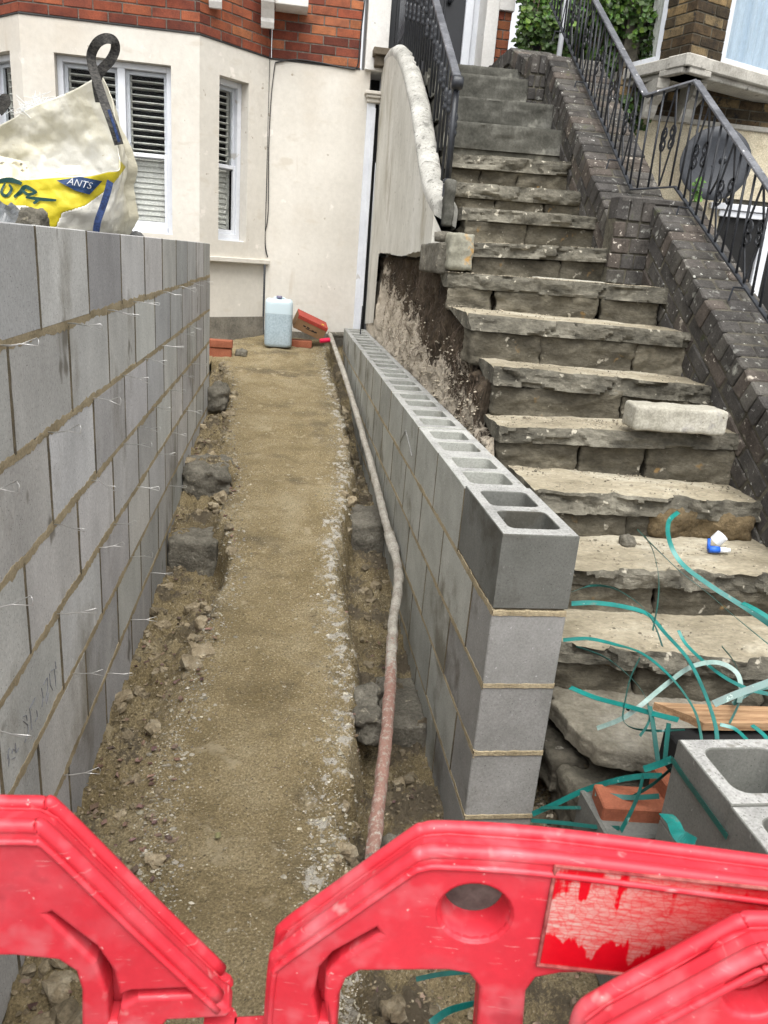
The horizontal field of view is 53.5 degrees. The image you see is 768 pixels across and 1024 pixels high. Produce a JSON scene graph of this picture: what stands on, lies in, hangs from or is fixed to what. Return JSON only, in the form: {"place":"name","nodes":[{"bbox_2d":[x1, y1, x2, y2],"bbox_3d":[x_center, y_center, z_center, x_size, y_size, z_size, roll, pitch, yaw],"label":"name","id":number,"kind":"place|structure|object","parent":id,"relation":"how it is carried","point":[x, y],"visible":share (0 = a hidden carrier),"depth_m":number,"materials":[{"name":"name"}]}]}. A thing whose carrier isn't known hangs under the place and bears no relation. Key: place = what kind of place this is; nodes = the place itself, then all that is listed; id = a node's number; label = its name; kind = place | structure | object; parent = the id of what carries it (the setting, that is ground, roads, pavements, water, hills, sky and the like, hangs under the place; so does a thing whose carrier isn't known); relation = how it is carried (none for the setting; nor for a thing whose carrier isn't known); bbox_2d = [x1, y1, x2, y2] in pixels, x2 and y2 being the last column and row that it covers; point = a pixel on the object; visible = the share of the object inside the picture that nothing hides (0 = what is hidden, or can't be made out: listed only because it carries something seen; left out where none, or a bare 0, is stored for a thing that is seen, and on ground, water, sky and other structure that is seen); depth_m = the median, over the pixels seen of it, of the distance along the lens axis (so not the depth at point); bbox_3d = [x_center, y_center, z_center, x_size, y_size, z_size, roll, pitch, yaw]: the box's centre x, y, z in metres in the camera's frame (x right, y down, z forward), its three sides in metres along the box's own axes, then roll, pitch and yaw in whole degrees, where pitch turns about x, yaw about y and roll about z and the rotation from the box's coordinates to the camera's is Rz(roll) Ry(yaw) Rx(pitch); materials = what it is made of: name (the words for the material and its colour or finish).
{"place":"outdoors","nodes":[
{"label":"outdoors","id":0,"kind":"place"},
{"bbox_2d":[2,334,536,1023],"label":"ground","id":1,"kind":"structure","parent":0,"point":[244,856],"depth_m":2.59,"materials":[{"name":"soil"}]},
{"bbox_2d":[167,524,218,576],"bbox_3d":[-0.967,0.189,3.949,0.260,0.240,0.390,2,18,-8],"label":"concrete footing","id":2,"kind":"object","parent":1,"relation":"on","point":[196,549],"visible":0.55,"depth_m":3.77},
{"bbox_2d":[182,453,232,500],"bbox_3d":[-1.022,-0.183,4.417,0.308,0.270,0.396,2,18,-8],"label":"concrete footing","id":3,"kind":"object","parent":1,"relation":"on","point":[202,477],"visible":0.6,"depth_m":4.25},
{"bbox_2d":[207,380,229,412],"bbox_3d":[-1.237,-0.855,5.700,0.200,0.223,0.362,2,18,-8],"label":"rubble stone","id":4,"kind":"object","parent":1,"relation":"on","point":[218,391],"visible":0.88,"depth_m":5.56,"materials":[{"name":"stone"}]},
{"bbox_2d":[209,347,231,356],"bbox_3d":[-1.448,-1.401,6.675,0.225,0.087,0.114,2,18,-8],"label":"brick","id":5,"kind":"object","parent":1,"relation":"on","point":[220,352],"visible":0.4,"depth_m":6.63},
{"bbox_2d":[209,338,232,347],"bbox_3d":[-1.442,-1.471,6.642,0.244,0.067,0.115,2,18,-8],"label":"brick","id":6,"kind":"object","parent":5,"relation":"on","point":[220,343],"visible":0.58,"depth_m":6.59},
{"bbox_2d":[235,348,247,356],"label":"rubble stone","id":7,"kind":"object","parent":1,"relation":"on","point":[242,352],"visible":0.99,"depth_m":6.71,"materials":[{"name":"stone"}]},
{"bbox_2d":[148,494,357,798],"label":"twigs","id":8,"kind":"object","parent":1,"relation":"on","point":[287,696],"visible":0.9,"depth_m":2.56,"materials":[{"name":"wood"}]},
{"bbox_2d":[0,0,515,375],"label":"terraced house","id":9,"kind":"structure","parent":1,"relation":"on","point":[189,84],"depth_m":6.76,"materials":[{"name":"paint"}]},
{"bbox_2d":[0,54,13,124],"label":"window","id":10,"kind":"structure","parent":9,"relation":"in","point":[5,67],"depth_m":6.45,"materials":[{"name":"white paint"}]},
{"bbox_2d":[56,55,171,234],"bbox_3d":[-2.264,-3.120,6.578,1.106,1.489,0.490,2,18,-8],"label":"window","id":11,"kind":"structure","parent":9,"relation":"in","point":[140,93],"depth_m":6.39,"materials":[{"name":"white paint"}]},
{"bbox_2d":[218,78,242,241],"bbox_3d":[-1.582,-3.165,6.896,0.649,1.499,0.650,2,18,-8],"label":"window","id":12,"kind":"structure","parent":9,"relation":"in","point":[230,92],"depth_m":6.82,"materials":[{"name":"white paint"}]},
{"bbox_2d":[265,29,270,256],"bbox_3d":[-1.039,-3.395,6.876,0.044,2.085,0.159,2,18,-8],"label":"cable","id":13,"kind":"object","parent":9,"relation":"attached to","point":[267,155],"visible":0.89,"depth_m":6.99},
{"bbox_2d":[265,63,275,231],"bbox_3d":[-1.050,-3.266,6.987,0.061,1.518,0.008,2,18,-8],"label":"cable","id":14,"kind":"object","parent":9,"relation":"attached to","point":[268,148],"visible":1,"depth_m":6.97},
{"bbox_2d":[275,0,364,69],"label":"cable","id":15,"kind":"object","parent":9,"relation":"attached to","point":[331,64],"visible":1,"depth_m":6.78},
{"bbox_2d":[361,105,378,328],"bbox_3d":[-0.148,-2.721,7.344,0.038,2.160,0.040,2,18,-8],"label":"basement doorway","id":16,"kind":"structure","parent":9,"relation":"in","point":[377,106],"depth_m":7.28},
{"bbox_2d":[388,0,465,70],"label":"front door","id":17,"kind":"structure","parent":9,"relation":"in","point":[453,10],"depth_m":7.07,"materials":[{"name":"paint"}]},
{"bbox_2d":[556,0,568,55],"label":"downpipe","id":18,"kind":"object","parent":9,"relation":"attached to","point":[560,45],"visible":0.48,"depth_m":6.20,"materials":[{"name":"white paint"}]},
{"bbox_2d":[264,296,292,347],"bbox_3d":[-0.980,-1.780,7.090,0.253,0.456,0.240,2,18,-8],"label":"jerrycan","id":19,"kind":"object","parent":1,"relation":"on","point":[278,320],"visible":1,"depth_m":6.99,"materials":[{"name":"grey"}]},
{"bbox_2d":[7,366,556,1023],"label":"mud clods","id":20,"kind":"object","parent":1,"relation":"on","point":[15,992],"visible":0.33,"depth_m":2.47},
{"bbox_2d":[18,361,550,1023],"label":"rubble fragments","id":21,"kind":"object","parent":1,"relation":"on","point":[56,987],"visible":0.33,"depth_m":2.56,"materials":[{"name":"stone"}]},
{"bbox_2d":[19,339,558,1023],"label":"chippings","id":22,"kind":"object","parent":1,"relation":"on","point":[313,889],"visible":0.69,"depth_m":2.48,"materials":[{"name":"gravel"}]},
{"bbox_2d":[20,406,578,1023],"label":"leaf litter","id":23,"kind":"object","parent":1,"relation":"on","point":[172,840],"visible":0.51,"depth_m":2.20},
{"bbox_2d":[292,339,311,347],"bbox_3d":[-0.788,-1.613,7.284,0.194,0.066,0.152,2,18,-8],"label":"brick","id":24,"kind":"object","parent":1,"relation":"on","point":[304,343],"visible":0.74,"depth_m":7.22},
{"bbox_2d":[292,309,327,339],"bbox_3d":[-0.705,-1.785,7.261,0.344,0.275,0.226,-1,19,-16],"label":"cardboard box","id":25,"kind":"object","parent":24,"relation":"on","point":[310,325],"visible":0.99,"depth_m":7.19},
{"bbox_2d":[327,332,403,858],"bbox_3d":[-0.169,-0.418,4.782,0.273,0.805,6.110,3,18,-6],"label":"pipe","id":26,"kind":"object","parent":1,"relation":"on","point":[375,830],"visible":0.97,"depth_m":2.81,"materials":[{"name":"plastic"}]},
{"bbox_2d":[328,332,343,337],"bbox_3d":[-0.336,-1.741,7.503,0.432,0.077,0.066,5,18,2],"label":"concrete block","id":27,"kind":"object","parent":26,"relation":"on","point":[337,334],"visible":0.39,"depth_m":7.49,"materials":[{"name":"concrete"}]},
{"bbox_2d":[349,504,384,555],"bbox_3d":[-0.110,0.124,4.314,0.211,0.270,0.376,2,18,-8],"label":"concrete footing","id":28,"kind":"object","parent":1,"relation":"on","point":[367,535],"visible":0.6,"depth_m":4.15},
{"bbox_2d":[352,682,383,746],"bbox_3d":[-0.056,0.711,2.691,0.144,0.166,0.267,2,18,-8],"label":"rubble stone","id":29,"kind":"object","parent":1,"relation":"on","point":[368,697],"visible":0.78,"depth_m":2.60,"materials":[{"name":"stone"}]},
{"bbox_2d":[380,832,399,847],"bbox_3d":[0.042,0.992,2.177,0.123,0.111,0.128,5,18,0],"label":"rubble stone","id":30,"kind":"object","parent":1,"relation":"on","point":[388,837],"visible":0.09,"depth_m":2.20,"materials":[{"name":"stone"}]},
{"bbox_2d":[374,676,426,746],"bbox_3d":[0.053,0.826,3.032,0.190,0.202,0.366,2,18,-8],"label":"concrete footing","id":31,"kind":"object","parent":1,"relation":"on","point":[407,730],"visible":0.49,"depth_m":2.90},
{"bbox_2d":[416,970,469,981],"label":"plastic strap","id":32,"kind":"object","parent":1,"relation":"on","point":[436,975],"visible":0.82,"depth_m":1.55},
{"bbox_2d":[428,1001,473,1023],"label":"plastic strap","id":33,"kind":"object","parent":1,"relation":"on","point":[439,1016],"visible":0.99,"depth_m":1.39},
{"bbox_2d":[342,328,579,824],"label":"block wall","id":34,"kind":"structure","parent":1,"relation":"on","point":[487,541],"depth_m":2.39,"materials":[{"name":"concrete"}]},
{"bbox_2d":[569,686,678,721],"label":"plastic strap","id":35,"kind":"object","parent":34,"relation":"attached to","point":[628,706],"visible":1,"depth_m":2.05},
{"bbox_2d":[396,0,430,70],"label":"door frame","id":36,"kind":"object","parent":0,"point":[400,34],"visible":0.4,"depth_m":6.54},
{"bbox_2d":[366,255,493,455],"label":"soil bank","id":37,"kind":"structure","parent":0,"point":[383,289],"depth_m":4.61,"materials":[{"name":"soil"}]},
{"bbox_2d":[380,279,480,433],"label":"bank stones","id":38,"kind":"object","parent":37,"relation":"on","point":[436,381],"visible":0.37,"depth_m":4.61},
{"bbox_2d":[381,259,486,442],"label":"hanging roots","id":39,"kind":"object","parent":37,"relation":"hanging from","point":[418,290],"visible":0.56,"depth_m":4.62,"materials":[{"name":"beige plant"}]},
{"bbox_2d":[419,242,449,273],"bbox_3d":[0.283,-1.431,4.290,0.080,0.163,0.602,2,18,-8],"label":"end stone","id":40,"kind":"object","parent":37,"relation":"on","point":[432,257],"visible":0.9,"depth_m":4.13,"materials":[{"name":"stone"}]},
{"bbox_2d":[434,231,448,241],"bbox_3d":[0.308,-1.454,4.023,0.086,0.056,0.055,6,18,4],"label":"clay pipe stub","id":41,"kind":"object","parent":40,"relation":"on","point":[439,236],"visible":0.76,"depth_m":4.00,"materials":[{"name":"ceramic"}]},
{"bbox_2d":[538,718,588,791],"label":"stone block","id":42,"kind":"structure","parent":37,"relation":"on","point":[559,749],"depth_m":2.33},
{"bbox_2d":[549,686,713,772],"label":"stone slab","id":43,"kind":"structure","parent":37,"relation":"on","point":[576,718],"depth_m":2.29,"materials":[{"name":"stone"}]},
{"bbox_2d":[528,778,599,1023],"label":"ground","id":44,"kind":"structure","parent":0,"point":[552,995],"depth_m":1.81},
{"bbox_2d":[421,61,767,710],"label":"staircase","id":45,"kind":"structure","parent":44,"relation":"on","point":[508,139],"depth_m":3.27,"materials":[{"name":"stone"}]},
{"bbox_2d":[365,45,457,323],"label":"parapet wall","id":46,"kind":"structure","parent":45,"relation":"on","point":[412,206],"depth_m":5.44,"materials":[{"name":"paint"}]},
{"bbox_2d":[403,0,463,226],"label":"iron railing","id":47,"kind":"object","parent":46,"relation":"on","point":[419,15],"visible":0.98,"depth_m":4.70,"materials":[{"name":"metal"}]},
{"bbox_2d":[445,232,474,270],"bbox_3d":[0.381,-1.385,4.054,0.141,0.190,0.318,2,18,-8],"label":"end stone","id":48,"kind":"object","parent":45,"relation":"on","point":[459,251],"visible":0.86,"depth_m":3.92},
{"bbox_2d":[443,183,767,649],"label":"grit","id":49,"kind":"object","parent":45,"relation":"on","point":[627,475],"visible":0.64,"depth_m":3.12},
{"bbox_2d":[572,584,662,646],"bbox_3d":[0.700,0.279,2.245,0.055,0.064,0.378,-5,21,-27],"label":"plastic strap","id":50,"kind":"object","parent":45,"relation":"on","point":[597,585],"visible":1,"depth_m":2.29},
{"bbox_2d":[488,47,767,546],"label":"brick parapet","id":51,"kind":"structure","parent":45,"relation":"on","point":[649,237],"depth_m":3.82,"materials":[{"name":"brick"}]},
{"bbox_2d":[549,0,767,323],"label":"iron railing","id":52,"kind":"object","parent":51,"relation":"on","point":[746,154],"visible":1,"depth_m":3.97,"materials":[{"name":"metal"}]},
{"bbox_2d":[691,177,706,201],"bbox_3d":[1.703,-1.746,4.135,0.065,0.145,0.094,2,18,-8],"label":"weed","id":53,"kind":"object","parent":51,"relation":"on","point":[695,198],"visible":0.54,"depth_m":4.12,"materials":[{"name":"green plant"}]},
{"bbox_2d":[619,534,636,547],"bbox_3d":[0.910,0.109,2.839,0.063,0.057,0.062,2,18,-8],"label":"rubble stone","id":54,"kind":"object","parent":45,"relation":"on","point":[627,540],"visible":0.97,"depth_m":2.82,"materials":[{"name":"stone"}]},
{"bbox_2d":[645,536,658,630],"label":"plastic strap","id":55,"kind":"object","parent":45,"relation":"hanging from","point":[658,587],"visible":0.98,"depth_m":2.29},
{"bbox_2d":[622,400,728,435],"bbox_3d":[1.180,-0.383,3.095,0.388,0.106,0.143,3,18,-4],"label":"loose stone","id":56,"kind":"object","parent":45,"relation":"on","point":[665,417],"visible":1,"depth_m":3.03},
{"bbox_2d":[647,507,755,540],"bbox_3d":[1.223,0.012,3.093,0.493,0.169,0.342,2,18,-8],"label":"clay lump","id":57,"kind":"object","parent":45,"relation":"on","point":[730,526],"visible":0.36,"depth_m":2.96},
{"bbox_2d":[637,529,767,643],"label":"plastic strap","id":58,"kind":"object","parent":45,"relation":"on","point":[696,584],"visible":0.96,"depth_m":2.51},
{"bbox_2d":[665,511,767,625],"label":"plastic strap","id":59,"kind":"object","parent":58,"relation":"on","point":[671,517],"visible":0.98,"depth_m":2.50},
{"bbox_2d":[741,602,767,619],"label":"plastic strap","id":60,"kind":"object","parent":58,"relation":"on","point":[758,611],"visible":1,"depth_m":2.33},
{"bbox_2d":[707,531,730,552],"bbox_3d":[1.243,0.110,2.848,0.099,0.067,0.092,2,18,-8],"label":"pipe connector","id":61,"kind":"object","parent":45,"relation":"on","point":[719,538],"visible":1,"depth_m":2.83,"materials":[{"name":"white plastic"}]},
{"bbox_2d":[550,754,649,829],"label":"stone block","id":62,"kind":"structure","parent":44,"relation":"on","point":[570,779],"depth_m":2.26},
{"bbox_2d":[596,974,616,985],"bbox_3d":[0.576,0.999,1.703,0.087,0.334,0.222,2,18,-8],"label":"concrete block","id":63,"kind":"object","parent":44,"relation":"on","point":[602,979],"depth_m":1.79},
{"bbox_2d":[573,790,657,839],"bbox_3d":[0.612,0.918,1.957,0.221,0.373,0.185,2,18,-8],"label":"concrete block","id":64,"kind":"object","parent":44,"relation":"on","point":[587,813],"depth_m":1.85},
{"bbox_2d":[531,818,619,829],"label":"plastic strap","id":65,"kind":"object","parent":64,"relation":"on","point":[574,824],"visible":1,"depth_m":1.92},
{"bbox_2d":[532,773,662,816],"bbox_3d":[0.534,0.725,1.945,0.301,0.269,0.013,15,21,28],"label":"plastic strap","id":66,"kind":"object","parent":64,"relation":"on","point":[568,797],"visible":0.92,"depth_m":1.92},
{"bbox_2d":[592,784,663,823],"bbox_3d":[0.613,0.736,1.896,0.171,0.066,0.092,4,18,-2],"label":"brick","id":67,"kind":"object","parent":64,"relation":"on","point":[609,806],"visible":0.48,"depth_m":1.86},
{"bbox_2d":[541,767,671,808],"bbox_3d":[0.551,0.692,1.910,0.297,0.278,0.022,17,22,33],"label":"plastic strap","id":68,"kind":"object","parent":67,"relation":"on","point":[657,780],"visible":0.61,"depth_m":1.87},
{"bbox_2d":[643,756,671,771],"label":"plastic strap","id":69,"kind":"object","parent":68,"relation":"on","point":[657,764],"visible":0.93,"depth_m":1.80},
{"bbox_2d":[595,792,659,799],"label":"plastic strap","id":70,"kind":"object","parent":67,"relation":"on","point":[641,797],"visible":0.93,"depth_m":1.85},
{"bbox_2d":[649,766,670,798],"bbox_3d":[0.706,0.689,1.923,0.036,0.060,0.080,2,18,-8],"label":"brick","id":71,"kind":"object","parent":67,"relation":"on","point":[661,785],"visible":0.28,"depth_m":1.91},
{"bbox_2d":[663,723,670,758],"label":"plastic strap","id":72,"kind":"object","parent":67,"relation":"on","point":[666,740],"visible":0.91,"depth_m":1.88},
{"bbox_2d":[659,728,767,772],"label":"pallet bearer","id":73,"kind":"object","parent":64,"relation":"on","point":[686,734],"visible":0.14,"depth_m":1.97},
{"bbox_2d":[622,658,684,731],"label":"plastic strap","id":74,"kind":"object","parent":73,"relation":"on","point":[649,730],"visible":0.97,"depth_m":2.01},
{"bbox_2d":[647,705,659,760],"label":"plastic strap","id":75,"kind":"object","parent":74,"relation":"hanging from","point":[654,737],"visible":0.97,"depth_m":1.94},
{"bbox_2d":[653,702,767,730],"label":"plank","id":76,"kind":"object","parent":73,"relation":"on","point":[745,718],"visible":0.88,"depth_m":2.00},
{"bbox_2d":[576,646,649,736],"bbox_3d":[0.662,0.488,2.131,0.105,0.028,0.433,2,18,-8],"label":"plastic strap","id":77,"kind":"object","parent":76,"relation":"on","point":[644,729],"visible":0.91,"depth_m":2.20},
{"bbox_2d":[596,660,742,729],"bbox_3d":[0.784,0.518,2.045,0.380,0.208,0.127,2,18,-8],"label":"plastic strap","id":78,"kind":"object","parent":76,"relation":"on","point":[659,689],"visible":0.86,"depth_m":2.05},
{"bbox_2d":[677,630,767,695],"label":"plastic strap","id":79,"kind":"object","parent":76,"relation":"on","point":[713,669],"visible":0.83,"depth_m":2.10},
{"bbox_2d":[722,646,739,723],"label":"plastic strap","id":80,"kind":"object","parent":76,"relation":"on","point":[734,713],"visible":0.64,"depth_m":1.98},
{"bbox_2d":[712,679,767,706],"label":"plastic strap","id":81,"kind":"object","parent":76,"relation":"on","point":[728,697],"visible":1,"depth_m":1.93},
{"bbox_2d":[731,687,767,705],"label":"plastic strap","id":82,"kind":"object","parent":76,"relation":"on","point":[734,702],"visible":0.46,"depth_m":2.03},
{"bbox_2d":[659,813,696,844],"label":"plastic strap","id":83,"kind":"object","parent":44,"relation":"on","point":[678,833],"visible":0.9,"depth_m":1.31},
{"bbox_2d":[655,820,674,841],"bbox_3d":[0.855,0.848,1.713,0.440,0.215,0.212,2,18,-8],"label":"hollow block","id":84,"kind":"object","parent":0,"point":[663,834],"depth_m":1.73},
{"bbox_2d":[660,739,767,847],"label":"hollow block","id":85,"kind":"object","parent":84,"relation":"on","point":[723,776],"depth_m":1.65,"materials":[{"name":"concrete"}]},
{"bbox_2d":[619,774,643,832],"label":"plastic strap","id":86,"kind":"object","parent":85,"relation":"attached to","point":[626,819],"visible":1,"depth_m":1.73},
{"bbox_2d":[563,637,702,739],"bbox_3d":[0.703,0.462,2.060,0.138,0.073,0.636,-1,19,-17],"label":"plastic strap","id":87,"kind":"object","parent":85,"relation":"attached to","point":[641,653],"visible":0.98,"depth_m":2.14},
{"bbox_2d":[571,600,718,738],"bbox_3d":[0.752,0.394,2.073,0.173,0.079,0.688,-1,19,-17],"label":"plastic strap","id":88,"kind":"object","parent":85,"relation":"attached to","point":[635,609],"visible":0.97,"depth_m":2.15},
{"bbox_2d":[670,756,727,838],"bbox_3d":[0.653,0.590,1.583,0.008,0.021,0.238,2,18,-7],"label":"plastic strap","id":89,"kind":"object","parent":85,"relation":"attached to","point":[721,829],"visible":1,"depth_m":1.57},
{"bbox_2d":[720,723,747,738],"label":"plastic strap","id":90,"kind":"object","parent":85,"relation":"attached to","point":[740,733],"visible":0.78,"depth_m":1.82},
{"bbox_2d":[751,724,767,738],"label":"plastic strap","id":91,"kind":"object","parent":85,"relation":"attached to","point":[759,731],"visible":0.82,"depth_m":1.82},
{"bbox_2d":[607,0,767,310],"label":"neighbouring house","id":92,"kind":"structure","parent":0,"point":[718,49],"depth_m":6.28,"materials":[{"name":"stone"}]},
{"bbox_2d":[525,0,594,54],"bbox_3d":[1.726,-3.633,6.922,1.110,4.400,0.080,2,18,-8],"label":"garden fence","id":93,"kind":"object","parent":92,"relation":"attached to","point":[537,47],"depth_m":6.66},
{"bbox_2d":[511,0,652,134],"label":"ivy","id":94,"kind":"object","parent":92,"relation":"attached to","point":[616,13],"visible":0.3,"depth_m":6.30,"materials":[{"name":"green plant"}]},
{"bbox_2d":[632,0,668,65],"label":"window","id":95,"kind":"structure","parent":92,"relation":"in","point":[658,8],"depth_m":6.24,"materials":[{"name":"white paint"}]},
{"bbox_2d":[679,126,751,199],"bbox_3d":[2.737,-2.943,6.439,0.433,0.578,0.547,-9,23,-35],"label":"satellite dish","id":96,"kind":"object","parent":92,"relation":"attached to","point":[728,175],"visible":0.48,"depth_m":6.41,"materials":[{"name":"paint"}]},
{"bbox_2d":[709,202,767,295],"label":"lower window frame","id":97,"kind":"structure","parent":92,"relation":"in","point":[758,209],"depth_m":6.94,"materials":[{"name":"white paint"}]},
{"bbox_2d":[717,211,767,310],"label":"lower window glass","id":98,"kind":"structure","parent":92,"relation":"in","point":[750,249],"depth_m":7.02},
{"bbox_2d":[721,0,767,74],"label":"window","id":99,"kind":"structure","parent":92,"relation":"in","point":[745,46],"depth_m":6.16,"materials":[{"name":"glass"}]},
{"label":"raised ground","id":100,"kind":"structure","parent":0,"visible":0},
{"bbox_2d":[0,201,19,222],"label":"plastic sheet","id":101,"kind":"object","parent":100,"relation":"on","point":[9,212],"visible":0.28,"depth_m":2.45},
{"bbox_2d":[15,207,49,225],"bbox_3d":[-1.142,-0.929,2.472,0.099,0.116,0.103,2,18,-8],"label":"rubble stone","id":102,"kind":"object","parent":100,"relation":"on","point":[31,216],"visible":0.54,"depth_m":2.43,"materials":[{"name":"stone"}]},
{"bbox_2d":[0,33,138,234],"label":"bulk bag","id":103,"kind":"object","parent":100,"relation":"on","point":[41,142],"visible":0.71,"depth_m":3.30,"materials":[{"name":"fabric"}]},
{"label":"pavement","id":104,"kind":"structure","parent":0,"visible":0},
{"bbox_2d":[0,222,212,1023],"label":"block wall","id":105,"kind":"structure","parent":104,"relation":"on","point":[104,360],"depth_m":2.09,"materials":[{"name":"concrete"}]},
{"bbox_3d":[0.877,0.917,1.509,0.440,0.215,0.212,2,18,-8],"label":"hollow block","id":106,"kind":"object","parent":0,"visible":0},
{"bbox_2d":[720,806,767,854],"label":"hollow block","id":107,"kind":"object","parent":106,"relation":"on","point":[746,829],"depth_m":1.45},
{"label":"ground","id":108,"kind":"structure","parent":0,"visible":0},
{"bbox_2d":[0,794,232,1023],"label":"plastic barrier","id":109,"kind":"object","parent":108,"relation":"on","point":[103,920],"visible":1,"depth_m":0.79,"materials":[{"name":"plastic"}]},
{"bbox_2d":[263,820,767,1023],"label":"plastic barrier","id":110,"kind":"object","parent":108,"relation":"on","point":[504,915],"visible":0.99,"depth_m":0.77,"materials":[{"name":"plastic"}]},
{"bbox_2d":[204,1007,263,1023],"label":"hinge pin","id":111,"kind":"object","parent":110,"relation":"attached to","point":[230,1017],"visible":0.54,"depth_m":0.87,"materials":[{"name":"red plastic"}]},
{"bbox_2d":[569,910,767,1023],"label":"plastic barrier","id":112,"kind":"object","parent":108,"relation":"on","point":[695,979],"visible":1,"depth_m":0.68,"materials":[{"name":"plastic"}]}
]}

